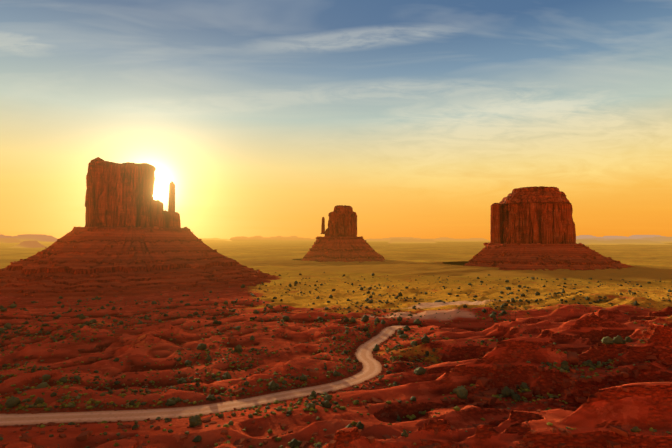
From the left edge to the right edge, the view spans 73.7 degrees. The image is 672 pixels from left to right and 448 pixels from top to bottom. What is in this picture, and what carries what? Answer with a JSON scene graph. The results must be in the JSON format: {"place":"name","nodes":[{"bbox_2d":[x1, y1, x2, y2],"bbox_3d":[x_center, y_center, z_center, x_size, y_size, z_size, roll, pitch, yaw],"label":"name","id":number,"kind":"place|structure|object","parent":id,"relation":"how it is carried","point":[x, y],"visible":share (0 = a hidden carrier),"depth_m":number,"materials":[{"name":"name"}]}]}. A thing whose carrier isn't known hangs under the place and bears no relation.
{"place":"outdoors","nodes":[
{"label":"outdoors","id":0,"kind":"place"},
{"bbox_2d":[0,325,403,425],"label":"valley road","id":1,"kind":"structure","parent":0,"point":[371,365],"depth_m":163.83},
{"bbox_2d":[0,241,671,447],"bbox_3d":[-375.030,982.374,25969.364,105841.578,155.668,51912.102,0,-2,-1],"label":"terrain","id":2,"kind":"structure","parent":0,"point":[644,403],"depth_m":231.99,"materials":[{"name":"soil"}]},
{"bbox_2d":[0,157,280,299],"bbox_3d":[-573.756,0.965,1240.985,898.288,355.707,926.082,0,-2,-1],"label":"butte","id":3,"kind":"object","parent":2,"relation":"on","point":[132,237],"visible":1,"depth_m":1111.26,"materials":[{"name":"stone"}]},
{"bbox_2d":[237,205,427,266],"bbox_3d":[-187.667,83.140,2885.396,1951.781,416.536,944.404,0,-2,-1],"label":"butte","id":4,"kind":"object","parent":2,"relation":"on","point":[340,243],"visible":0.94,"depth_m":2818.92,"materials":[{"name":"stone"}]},
{"bbox_2d":[0,272,671,447],"bbox_3d":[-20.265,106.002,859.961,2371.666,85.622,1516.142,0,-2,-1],"label":"desert shrubs","id":5,"kind":"object","parent":2,"relation":"on","point":[461,392],"visible":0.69,"depth_m":218.55,"materials":[{"name":"green plant"}]},
{"bbox_2d":[0,314,671,447],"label":"scattered boulders","id":6,"kind":"object","parent":2,"relation":"on","point":[490,399],"visible":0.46,"depth_m":165.12,"materials":[{"name":"red stone"}]},
{"bbox_2d":[0,234,671,247],"bbox_3d":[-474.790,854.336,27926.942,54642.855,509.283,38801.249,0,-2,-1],"label":"distant mountains","id":7,"kind":"structure","parent":2,"relation":"on","point":[28,240],"depth_m":28697.06,"materials":[{"name":"orange stone"}]},
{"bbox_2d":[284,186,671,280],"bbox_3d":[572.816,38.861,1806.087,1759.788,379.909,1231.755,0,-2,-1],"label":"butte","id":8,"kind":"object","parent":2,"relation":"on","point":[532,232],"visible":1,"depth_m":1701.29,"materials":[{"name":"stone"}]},
{"bbox_2d":[0,0,671,239],"label":"sky","id":9,"kind":"structure","parent":0,"point":[264,118],"materials":[{"name":"blue"}]}
]}

